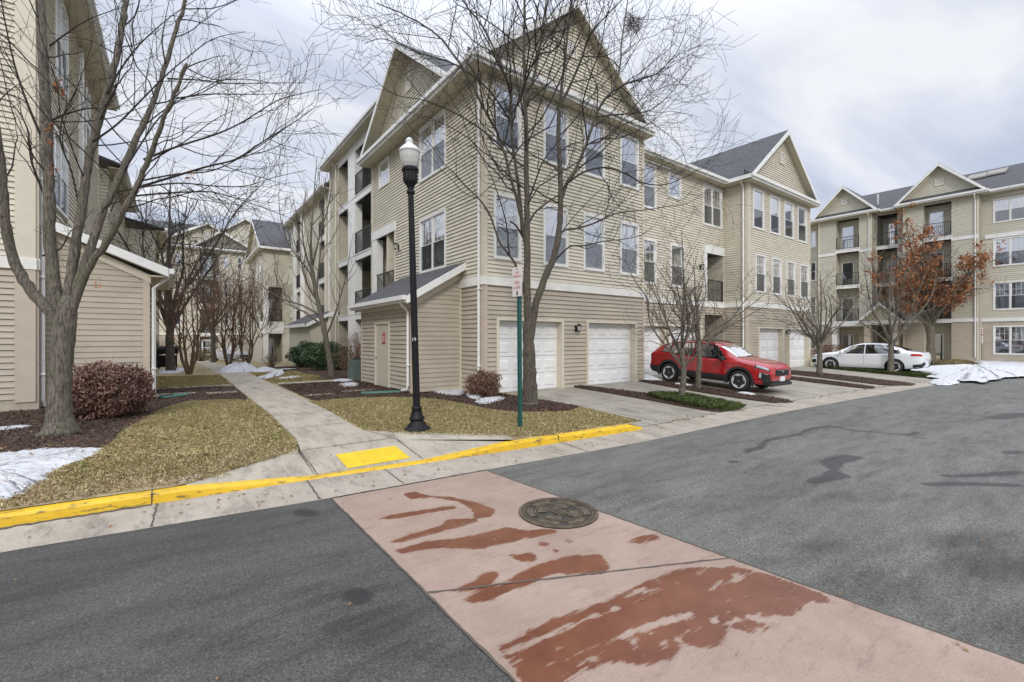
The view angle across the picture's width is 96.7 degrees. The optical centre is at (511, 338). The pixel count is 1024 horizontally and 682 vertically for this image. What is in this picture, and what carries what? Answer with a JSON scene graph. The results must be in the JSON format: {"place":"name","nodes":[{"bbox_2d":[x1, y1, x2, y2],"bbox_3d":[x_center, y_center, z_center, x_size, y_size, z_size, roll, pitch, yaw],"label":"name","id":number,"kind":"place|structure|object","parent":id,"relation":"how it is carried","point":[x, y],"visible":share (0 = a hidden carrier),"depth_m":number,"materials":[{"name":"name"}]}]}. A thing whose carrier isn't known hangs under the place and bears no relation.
{"place":"outdoors","nodes":[
{"label":"outdoors","id":0,"kind":"place"},
{"bbox_2d":[156,374,233,387],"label":"grass","id":1,"kind":"structure","parent":0,"point":[172,381],"depth_m":16.78,"materials":[{"name":"plant"}]},
{"bbox_2d":[250,371,323,382],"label":"grass","id":2,"kind":"structure","parent":0,"point":[289,374],"depth_m":18.33,"materials":[{"name":"beige plant"}]},
{"bbox_2d":[197,361,423,474],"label":"sidewalk","id":3,"kind":"structure","parent":0,"point":[324,459],"depth_m":8.26,"materials":[{"name":"concrete"}]},
{"bbox_2d":[335,446,409,467],"bbox_3d":[-2.082,1.769,6.824,0.930,0.068,0.600,0,0,-37],"label":"tactile plate","id":4,"kind":"object","parent":3,"relation":"on","point":[367,457],"visible":1,"depth_m":6.80,"materials":[{"name":"yellow plastic"}]},
{"bbox_2d":[0,360,636,510],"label":"lawn","id":5,"kind":"structure","parent":0,"point":[200,369],"depth_m":6.21,"materials":[{"name":"plant"}]},
{"bbox_2d":[0,447,101,498],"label":"snow patch","id":6,"kind":"object","parent":5,"relation":"on","point":[38,463],"visible":0.9,"depth_m":5.87,"materials":[{"name":"white snow"}]},
{"bbox_2d":[0,0,173,411],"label":"apartment building","id":7,"kind":"structure","parent":5,"relation":"on","point":[114,316],"depth_m":10.98,"materials":[{"name":"beige"}]},
{"bbox_2d":[52,0,68,101],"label":"window","id":8,"kind":"structure","parent":7,"relation":"in","point":[60,27],"depth_m":12.31,"materials":[{"name":"white glass"}]},
{"bbox_2d":[53,125,68,220],"bbox_3d":[-12.144,-4.365,12.220,0.112,2.050,1.900,0,0,-37],"label":"window","id":9,"kind":"structure","parent":7,"relation":"in","point":[62,179],"depth_m":12.42,"materials":[{"name":"white glass"}]},
{"bbox_2d":[0,468,231,507],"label":"grass","id":10,"kind":"structure","parent":5,"relation":"on","point":[72,486],"depth_m":5.23,"materials":[{"name":"brown plant"}]},
{"bbox_2d":[0,385,247,452],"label":"mulch bed","id":11,"kind":"object","parent":5,"relation":"on","point":[53,442],"visible":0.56,"depth_m":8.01,"materials":[{"name":"brown soil"}]},
{"bbox_2d":[45,355,157,419],"bbox_3d":[-8.245,0.996,9.214,1.709,1.293,1.422,0,0,-37],"label":"shrub","id":12,"kind":"object","parent":11,"relation":"on","point":[128,383],"visible":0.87,"depth_m":8.99,"materials":[{"name":"red plant"}]},
{"bbox_2d":[0,0,355,437],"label":"bare tree","id":13,"kind":"object","parent":11,"relation":"on","point":[60,312],"visible":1,"depth_m":7.58,"materials":[{"name":"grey plant"}]},
{"bbox_2d":[99,155,167,350],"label":"apartment building","id":14,"kind":"structure","parent":5,"relation":"on","point":[104,162],"depth_m":24.59,"materials":[{"name":"beige"}]},
{"bbox_2d":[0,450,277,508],"bbox_3d":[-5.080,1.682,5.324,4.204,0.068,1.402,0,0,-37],"label":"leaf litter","id":15,"kind":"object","parent":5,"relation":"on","point":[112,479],"visible":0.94,"depth_m":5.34,"materials":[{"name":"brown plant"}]},
{"bbox_2d":[6,399,292,499],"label":"fallen leaves","id":16,"kind":"object","parent":5,"relation":"on","point":[100,458],"visible":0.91,"depth_m":7.23,"materials":[{"name":"brown plant"}]},
{"bbox_2d":[46,398,300,485],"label":"grass","id":17,"kind":"structure","parent":5,"relation":"on","point":[223,411],"depth_m":7.19,"materials":[{"name":"beige plant"}]},
{"bbox_2d":[126,165,227,307],"bbox_3d":[-26.677,-4.704,30.172,9.091,13.438,15.688,0,0,-64],"label":"bare tree","id":18,"kind":"object","parent":5,"relation":"on","point":[166,227],"visible":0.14,"depth_m":30.61,"materials":[{"name":"brown plant"}]},
{"bbox_2d":[132,239,250,374],"bbox_3d":[-15.255,-1.350,20.931,5.826,6.089,4.920,0,0,26],"label":"crape myrtle","id":19,"kind":"object","parent":5,"relation":"on","point":[188,369],"visible":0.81,"depth_m":20.39,"materials":[{"name":"brown plant"}]},
{"bbox_2d":[99,146,285,370],"bbox_3d":[-16.433,-4.047,23.091,10.280,11.652,8.710,0,0,-14],"label":"bare tree","id":20,"kind":"object","parent":5,"relation":"on","point":[170,363],"visible":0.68,"depth_m":22.97,"materials":[{"name":"brown plant"}]},
{"bbox_2d":[148,217,250,360],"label":"apartment building","id":21,"kind":"structure","parent":5,"relation":"on","point":[203,346],"depth_m":47.14,"materials":[{"name":"beige"}]},
{"bbox_2d":[165,221,256,361],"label":"bare tree","id":22,"kind":"object","parent":5,"relation":"on","point":[213,348],"visible":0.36,"depth_m":39.95,"materials":[{"name":"brown plant"}]},
{"bbox_2d":[216,346,247,360],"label":"parked car","id":23,"kind":"object","parent":5,"relation":"on","point":[219,354],"visible":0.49,"depth_m":43.63,"materials":[{"name":"silver metal"}]},
{"bbox_2d":[219,362,256,372],"bbox_3d":[-15.056,1.576,25.417,1.741,0.555,9.494,0,0,-27],"label":"snow patch","id":24,"kind":"object","parent":5,"relation":"on","point":[239,367],"visible":0.97,"depth_m":22.74,"materials":[{"name":"white snow"}]},
{"bbox_2d":[180,248,297,363],"bbox_3d":[-15.445,-1.690,25.703,5.651,6.987,8.640,0,0,-37],"label":"crape myrtle","id":25,"kind":"object","parent":5,"relation":"on","point":[240,311],"visible":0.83,"depth_m":25.79,"materials":[{"name":"brown plant"}]},
{"bbox_2d":[186,254,301,364],"bbox_3d":[-16.945,-1.718,27.335,8.886,7.126,4.378,0,0,20],"label":"crape myrtle","id":26,"kind":"object","parent":5,"relation":"on","point":[233,348],"visible":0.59,"depth_m":26.84,"materials":[{"name":"brown plant"}]},
{"bbox_2d":[218,251,289,361],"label":"bare tree","id":27,"kind":"object","parent":5,"relation":"on","point":[261,313],"visible":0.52,"depth_m":37.67,"materials":[{"name":"brown plant"}]},
{"bbox_2d":[244,219,289,362],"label":"apartment building","id":28,"kind":"structure","parent":5,"relation":"on","point":[274,343],"depth_m":38.81,"materials":[{"name":"beige"}]},
{"bbox_2d":[157,379,376,395],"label":"stepping slabs","id":29,"kind":"structure","parent":5,"relation":"on","point":[235,391],"depth_m":14.27,"materials":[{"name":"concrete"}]},
{"bbox_2d":[285,340,322,366],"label":"shrub","id":30,"kind":"object","parent":5,"relation":"on","point":[295,352],"visible":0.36,"depth_m":26.27,"materials":[{"name":"green plant"}]},
{"bbox_2d":[280,181,329,364],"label":"apartment building","id":31,"kind":"structure","parent":5,"relation":"on","point":[304,326],"depth_m":31.45,"materials":[{"name":"beige"}]},
{"bbox_2d":[272,366,347,379],"bbox_3d":[-9.804,1.697,22.897,2.747,0.215,13.626,0,0,-37],"label":"mulch bed","id":32,"kind":"object","parent":5,"relation":"on","point":[338,376],"visible":0.38,"depth_m":21.07,"materials":[{"name":"brown soil"}]},
{"bbox_2d":[229,134,365,375],"bbox_3d":[-8.914,-3.511,19.068,5.365,10.455,2.353,0,0,-4],"label":"bare tree","id":33,"kind":"object","parent":32,"relation":"on","point":[327,347],"visible":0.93,"depth_m":18.99,"materials":[{"name":"grey plant"}]},
{"bbox_2d":[329,329,360,374],"bbox_3d":[-6.219,0.632,18.553,2.035,2.016,2.058,0,0,5],"label":"shrub","id":34,"kind":"object","parent":32,"relation":"on","point":[357,351],"visible":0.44,"depth_m":18.25,"materials":[{"name":"brown plant"}]},
{"bbox_2d":[298,340,347,369],"bbox_3d":[-9.364,0.891,23.297,2.644,1.556,2.660,0,0,0],"label":"shrub","id":35,"kind":"object","parent":5,"relation":"on","point":[312,355],"visible":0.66,"depth_m":22.59,"materials":[{"name":"green plant"}]},
{"bbox_2d":[347,358,371,380],"bbox_3d":[-5.836,1.185,17.462,0.720,0.850,0.720,0,0,-37],"label":"air conditioner","id":36,"kind":"object","parent":5,"relation":"on","point":[354,369],"visible":0.59,"depth_m":17.09,"materials":[{"name":"green"}]},
{"bbox_2d":[399,137,430,431],"bbox_3d":[-1.818,-1.015,8.377,0.480,5.400,0.480,-2,-1,0],"label":"street lamp","id":37,"kind":"object","parent":5,"relation":"on","point":[409,151],"visible":0.99,"depth_m":8.32,"materials":[{"name":"black metal"}]},
{"bbox_2d":[279,380,579,411],"bbox_3d":[-3.401,1.658,12.875,10.484,0.136,4.062,0,0,35],"label":"mulch bed","id":38,"kind":"object","parent":5,"relation":"on","point":[444,399],"visible":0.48,"depth_m":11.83,"materials":[{"name":"brown wood"}]},
{"bbox_2d":[463,368,502,396],"bbox_3d":[-0.794,1.223,12.444,1.160,0.813,0.911,0,0,-37],"label":"shrub","id":39,"kind":"object","parent":38,"relation":"on","point":[484,383],"visible":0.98,"depth_m":12.25,"materials":[{"name":"brown plant"}]},
{"bbox_2d":[306,0,764,405],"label":"bare tree","id":40,"kind":"object","parent":38,"relation":"on","point":[529,393],"visible":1,"depth_m":11.04,"materials":[{"name":"brown plant"}]},
{"bbox_2d":[616,3,654,45],"bbox_3d":[3.343,-8.603,12.434,1.061,1.008,1.067,0,0,-37],"label":"bird nest","id":41,"kind":"object","parent":40,"relation":"on","point":[629,21],"visible":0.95,"depth_m":12.34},
{"bbox_2d":[309,396,641,436],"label":"grass","id":42,"kind":"structure","parent":5,"relation":"on","point":[400,406],"depth_m":9.47,"materials":[{"name":"beige plant"}]},
{"bbox_2d":[512,266,521,426],"bbox_3d":[0.160,0.187,8.708,0.177,3.080,0.334,-1,0,-37],"label":"street sign","id":43,"kind":"object","parent":5,"relation":"on","point":[517,282],"visible":1,"depth_m":8.65,"materials":[{"name":"green metal"}]},
{"bbox_2d":[318,0,820,393],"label":"apartment building","id":44,"kind":"structure","parent":5,"relation":"on","point":[467,311],"depth_m":16.02,"materials":[{"name":"beige plastic"}]},
{"bbox_2d":[375,324,387,386],"bbox_3d":[-4.217,0.550,14.801,0.130,2.020,1.135,0,0,-37],"label":"door","id":45,"kind":"structure","parent":44,"relation":"in","point":[381,356],"depth_m":14.82,"materials":[{"name":"beige metal"}]},
{"bbox_2d":[378,156,389,189],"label":"window","id":46,"kind":"structure","parent":44,"relation":"in","point":[383,167],"depth_m":18.97,"materials":[{"name":"clear glass"}]},
{"bbox_2d":[419,208,446,273],"bbox_3d":[-2.684,-3.225,15.411,0.112,1.930,1.950,0,0,-37],"label":"window","id":47,"kind":"structure","parent":44,"relation":"in","point":[432,228],"depth_m":15.37,"materials":[{"name":"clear glass"}]},
{"bbox_2d":[419,107,446,183],"bbox_3d":[-2.684,-6.450,15.411,0.112,1.920,1.950,0,0,-37],"label":"window","id":48,"kind":"structure","parent":44,"relation":"in","point":[426,170],"depth_m":15.37,"materials":[{"name":"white glass"}]},
{"bbox_2d":[493,191,521,261],"bbox_3d":[-0.142,-3.250,13.380,1.000,1.920,0.112,0,0,-37],"label":"window","id":49,"kind":"structure","parent":44,"relation":"in","point":[509,206],"depth_m":13.37,"materials":[{"name":"white glass"}]},
{"bbox_2d":[493,81,521,154],"bbox_3d":[-0.142,-6.440,13.380,1.000,1.900,0.112,0,0,-37],"label":"window","id":50,"kind":"structure","parent":44,"relation":"in","point":[503,124],"depth_m":13.39,"materials":[{"name":"clear glass"}]},
{"bbox_2d":[499,321,556,391],"bbox_3d":[0.458,0.551,14.115,2.460,2.118,0.058,0,0,-37],"label":"garage door","id":51,"kind":"structure","parent":44,"relation":"in","point":[545,339],"depth_m":14.31,"materials":[{"name":"white metal"}]},
{"bbox_2d":[543,203,568,267],"bbox_3d":[1.387,-3.250,14.515,1.070,1.920,0.112,0,0,-37],"label":"window","id":52,"kind":"structure","parent":44,"relation":"in","point":[549,214],"depth_m":14.47,"materials":[{"name":"clear glass"}]},
{"bbox_2d":[543,101,568,168],"bbox_3d":[1.387,-6.440,14.515,1.070,1.900,0.112,0,0,-37],"label":"window","id":53,"kind":"structure","parent":44,"relation":"in","point":[549,135],"depth_m":14.47,"materials":[{"name":"clear glass"}]},
{"bbox_2d":[583,212,604,271],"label":"window","id":54,"kind":"structure","parent":44,"relation":"in","point":[593,259],"depth_m":15.55,"materials":[{"name":"clear glass"}]},
{"bbox_2d":[583,118,604,179],"bbox_3d":[2.789,-6.440,15.555,1.040,1.900,0.112,0,0,-37],"label":"window","id":55,"kind":"structure","parent":44,"relation":"in","point":[595,173],"depth_m":15.59,"materials":[{"name":"clear glass"}]},
{"bbox_2d":[589,323,629,384],"bbox_3d":[3.417,0.551,16.311,2.470,2.118,0.058,0,0,-37],"label":"garage door","id":56,"kind":"structure","parent":44,"relation":"in","point":[602,337],"depth_m":16.36,"materials":[{"name":"white metal"}]},
{"bbox_2d":[619,221,638,276],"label":"window","id":57,"kind":"structure","parent":44,"relation":"in","point":[629,255],"depth_m":16.68,"materials":[{"name":"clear glass"}]},
{"bbox_2d":[619,132,638,190],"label":"window","id":58,"kind":"structure","parent":44,"relation":"in","point":[631,162],"depth_m":16.70,"materials":[{"name":"clear glass"}]},
{"bbox_2d":[644,238,656,284],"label":"window","id":59,"kind":"structure","parent":44,"relation":"in","point":[653,254],"depth_m":19.39,"materials":[{"name":"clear glass"}]},
{"bbox_2d":[644,162,656,209],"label":"window","id":60,"kind":"structure","parent":44,"relation":"in","point":[652,203],"depth_m":19.39,"materials":[{"name":"clear glass"}]},
{"bbox_2d":[644,326,659,374],"bbox_3d":[5.529,0.551,19.397,2.500,2.118,0.058,0,0,-37],"label":"garage door","id":61,"kind":"structure","parent":44,"relation":"in","point":[651,346],"depth_m":19.67,"materials":[{"name":"white metal"}]},
{"bbox_2d":[667,172,681,200],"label":"window","id":62,"kind":"structure","parent":44,"relation":"in","point":[673,192],"depth_m":20.42,"materials":[{"name":"clear glass"}]},
{"bbox_2d":[670,243,683,287],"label":"window","id":63,"kind":"structure","parent":44,"relation":"in","point":[675,247],"depth_m":20.51,"materials":[{"name":"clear glass"}]},
{"bbox_2d":[703,183,721,228],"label":"window","id":64,"kind":"structure","parent":44,"relation":"in","point":[709,219],"depth_m":22.24,"materials":[{"name":"clear glass"}]},
{"bbox_2d":[752,187,763,230],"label":"window","id":65,"kind":"structure","parent":44,"relation":"in","point":[758,195],"depth_m":22.55,"materials":[{"name":"clear glass"}]},
{"bbox_2d":[755,253,765,293],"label":"window","id":66,"kind":"structure","parent":44,"relation":"in","point":[760,260],"depth_m":22.68,"materials":[{"name":"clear glass"}]},
{"bbox_2d":[760,329,777,360],"bbox_3d":[13.158,0.606,23.540,2.630,2.168,0.058,0,0,-37],"label":"garage door","id":67,"kind":"structure","parent":44,"relation":"in","point":[768,337],"depth_m":23.68,"materials":[{"name":"white metal"}]},
{"bbox_2d":[769,194,779,235],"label":"window","id":68,"kind":"structure","parent":44,"relation":"in","point":[774,204],"depth_m":23.63,"materials":[{"name":"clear glass"}]},
{"bbox_2d":[772,257,781,295],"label":"window","id":69,"kind":"structure","parent":44,"relation":"in","point":[776,262],"depth_m":23.76,"materials":[{"name":"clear glass"}]},
{"bbox_2d":[784,200,793,239],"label":"window","id":70,"kind":"structure","parent":44,"relation":"in","point":[788,206],"depth_m":24.61,"materials":[{"name":"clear glass"}]},
{"bbox_2d":[786,260,795,296],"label":"window","id":71,"kind":"structure","parent":44,"relation":"in","point":[791,266],"depth_m":24.77,"materials":[{"name":"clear glass"}]},
{"bbox_2d":[790,330,803,366],"bbox_3d":[15.860,0.606,25.546,2.500,2.168,0.058,0,0,-37],"label":"garage door","id":72,"kind":"structure","parent":44,"relation":"in","point":[796,349],"depth_m":25.67,"materials":[{"name":"white metal"}]},
{"bbox_2d":[797,206,806,243],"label":"window","id":73,"kind":"structure","parent":44,"relation":"in","point":[801,212],"depth_m":25.59,"materials":[{"name":"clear glass"}]},
{"bbox_2d":[800,263,808,298],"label":"window","id":74,"kind":"structure","parent":44,"relation":"in","point":[804,269],"depth_m":25.76,"materials":[{"name":"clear glass"}]},
{"bbox_2d":[175,431,512,484],"bbox_3d":[-2.367,1.745,7.237,4.720,0.167,1.849,0,0,-31],"label":"ramp flare","id":75,"kind":"object","parent":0,"point":[423,446],"visible":0.86,"depth_m":6.71,"materials":[{"name":"concrete"}]},
{"bbox_2d":[0,376,1023,681],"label":"road","id":76,"kind":"structure","parent":0,"point":[932,538],"depth_m":3.91,"materials":[{"name":"grey asphalt"}]},
{"bbox_2d":[0,380,961,552],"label":"gutter","id":77,"kind":"object","parent":76,"relation":"on","point":[73,528],"visible":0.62,"depth_m":5.73,"materials":[{"name":"concrete"}]},
{"bbox_2d":[0,424,642,527],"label":"kerb","id":78,"kind":"structure","parent":77,"relation":"on","point":[51,511],"depth_m":5.35,"materials":[{"name":"yellow paint"}]},
{"bbox_2d":[0,381,929,528],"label":"gutter joint","id":79,"kind":"object","parent":77,"relation":"on","point":[157,504],"visible":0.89,"depth_m":4.89,"materials":[{"name":"grey concrete"}]},
{"bbox_2d":[332,471,1023,681],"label":"crosswalk","id":80,"kind":"structure","parent":76,"relation":"on","point":[726,620],"depth_m":3.15,"materials":[{"name":"concrete"}]},
{"bbox_2d":[519,497,597,528],"bbox_3d":[0.491,1.847,4.839,0.840,0.014,0.840,0,0,-37],"label":"manhole cover","id":81,"kind":"object","parent":80,"relation":"on","point":[558,513],"visible":1,"depth_m":4.80,"materials":[{"name":"metal"}]},
{"bbox_2d":[331,469,1023,681],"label":"crosswalk joint","id":82,"kind":"object","parent":80,"relation":"on","point":[484,650],"visible":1,"depth_m":3.46,"materials":[{"name":"brown"}]},
{"bbox_2d":[95,0,1023,242],"label":"sky","id":83,"kind":"structure","parent":0,"point":[870,95],"materials":[{"name":"white"}]},
{"bbox_2d":[508,365,938,426],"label":"driveway","id":84,"kind":"structure","parent":0,"point":[647,412],"depth_m":14.13,"materials":[{"name":"concrete"}]},
{"bbox_2d":[574,384,729,411],"bbox_3d":[4.022,1.722,13.626,1.418,0.294,5.068,0,0,-39],"label":"mulch bed","id":85,"kind":"object","parent":84,"relation":"on","point":[655,400],"visible":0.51,"depth_m":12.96,"materials":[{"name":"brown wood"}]},
{"bbox_2d":[646,390,746,409],"bbox_3d":[5.033,1.685,12.635,1.765,0.269,2.843,0,0,-37],"label":"ground cover","id":86,"kind":"object","parent":85,"relation":"on","point":[697,400],"visible":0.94,"depth_m":12.23,"materials":[{"name":"green plant"}]},
{"bbox_2d":[601,205,768,395],"bbox_3d":[4.598,-1.026,13.424,5.064,5.673,5.161,0,0,-37],"label":"bare tree","id":87,"kind":"object","parent":84,"relation":"on","point":[683,362],"visible":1,"depth_m":13.02,"materials":[{"name":"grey plant"}]},
{"bbox_2d":[647,253,777,387],"bbox_3d":[6.404,-0.608,14.922,3.723,4.697,3.485,0,0,-37],"label":"bare tree","id":88,"kind":"object","parent":84,"relation":"on","point":[698,370],"visible":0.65,"depth_m":15.27,"materials":[{"name":"brown plant"}]},
{"bbox_2d":[639,379,793,402],"bbox_3d":[6.018,1.728,15.581,1.163,0.305,6.491,0,0,-37],"label":"mulch bed","id":89,"kind":"object","parent":84,"relation":"on","point":[721,394],"visible":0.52,"depth_m":14.18,"materials":[{"name":"brown plant"}]},
{"bbox_2d":[650,339,791,390],"bbox_3d":[7.445,0.891,16.597,2.180,1.616,4.570,0,3,-37],"label":"parked car","id":90,"kind":"object","parent":84,"relation":"on","point":[737,367],"visible":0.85,"depth_m":15.62,"materials":[{"name":"red paint"}]},
{"bbox_2d":[754,258,889,373],"bbox_3d":[14.305,-1.059,21.619,6.163,5.623,5.144,0,0,-37],"label":"bare tree","id":91,"kind":"object","parent":84,"relation":"on","point":[818,339],"visible":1,"depth_m":21.29,"materials":[{"name":"brown plant"}]},
{"bbox_2d":[791,370,915,385],"bbox_3d":[14.569,1.728,20.502,2.244,0.305,5.899,0,0,-27],"label":"mulch bed","id":92,"kind":"object","parent":84,"relation":"on","point":[840,378],"visible":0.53,"depth_m":19.50,"materials":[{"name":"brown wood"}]},
{"bbox_2d":[812,343,932,371],"bbox_3d":[18.962,0.999,24.235,2.200,1.501,4.891,0,0,-37],"label":"parked car","id":93,"kind":"object","parent":84,"relation":"on","point":[868,355],"visible":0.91,"depth_m":23.35,"materials":[{"name":"white paint"}]},
{"bbox_2d":[816,366,934,377],"bbox_3d":[18.990,1.736,23.648,2.344,0.288,5.633,0,0,-37],"label":"mulch bed","id":94,"kind":"object","parent":84,"relation":"on","point":[881,373],"visible":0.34,"depth_m":22.68,"materials":[{"name":"brown soil"}]},
{"bbox_2d":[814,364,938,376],"bbox_3d":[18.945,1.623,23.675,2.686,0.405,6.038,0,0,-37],"label":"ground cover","id":95,"kind":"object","parent":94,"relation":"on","point":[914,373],"visible":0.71,"depth_m":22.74,"materials":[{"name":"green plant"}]},
{"bbox_2d":[827,243,956,373],"bbox_3d":[19.235,-1.451,22.896,5.613,6.549,4.302,0,0,-18],"label":"bare tree","id":96,"kind":"object","parent":84,"relation":"on","point":[891,345],"visible":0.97,"depth_m":22.58,"materials":[{"name":"brown plant"}]},
{"label":"far lawn","id":97,"kind":"structure","parent":0,"visible":0},
{"bbox_2d":[810,162,1023,361],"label":"apartment building","id":98,"kind":"structure","parent":97,"relation":"on","point":[845,223],"depth_m":34.63,"materials":[{"name":"beige"}]},
{"bbox_2d":[842,262,853,284],"bbox_3d":[29.146,-5.565,39.503,0.035,2.050,0.900,0,0,-37],"label":"balcony door","id":99,"kind":"structure","parent":98,"relation":"in","point":[847,267],"depth_m":39.47,"materials":[{"name":"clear glass"}]},
{"bbox_2d":[842,226,853,248],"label":"balcony door","id":100,"kind":"structure","parent":98,"relation":"in","point":[846,231],"depth_m":39.47,"materials":[{"name":"clear glass"}]},
{"bbox_2d":[929,211,943,237],"bbox_3d":[32.553,-8.665,34.913,0.035,2.050,0.854,0,0,-37],"label":"balcony door","id":101,"kind":"structure","parent":98,"relation":"in","point":[934,217],"depth_m":34.91,"materials":[{"name":"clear glass"}]},
{"bbox_2d":[935,334,943,359],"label":"door","id":102,"kind":"structure","parent":98,"relation":"in","point":[939,338],"depth_m":34.77,"materials":[{"name":"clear glass"}]},
{"bbox_2d":[993,325,1023,354],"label":"window","id":103,"kind":"structure","parent":98,"relation":"in","point":[1008,339],"depth_m":31.93,"materials":[{"name":"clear glass"}]},
{"bbox_2d":[993,280,1023,309],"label":"window","id":104,"kind":"structure","parent":98,"relation":"in","point":[1009,295],"depth_m":31.93,"materials":[{"name":"clear glass"}]},
{"bbox_2d":[993,235,1023,266],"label":"window","id":105,"kind":"structure","parent":98,"relation":"in","point":[1016,250],"depth_m":31.88,"materials":[{"name":"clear glass"}]},
{"bbox_2d":[993,195,1023,222],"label":"window","id":106,"kind":"structure","parent":98,"relation":"in","point":[1006,209],"depth_m":31.93,"materials":[{"name":"clear glass"}]},
{"bbox_2d":[851,196,1011,361],"bbox_3d":[31.618,-4.450,32.928,9.532,12.374,7.953,0,0,-6],"label":"oak tree","id":107,"kind":"object","parent":97,"relation":"on","point":[956,295],"visible":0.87,"depth_m":32.98,"materials":[{"name":"brown plant"}]},
{"bbox_2d":[911,360,1023,381],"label":"snow patch","id":108,"kind":"object","parent":97,"relation":"on","point":[988,370],"visible":0.84,"depth_m":22.47,"materials":[{"name":"white snow"}]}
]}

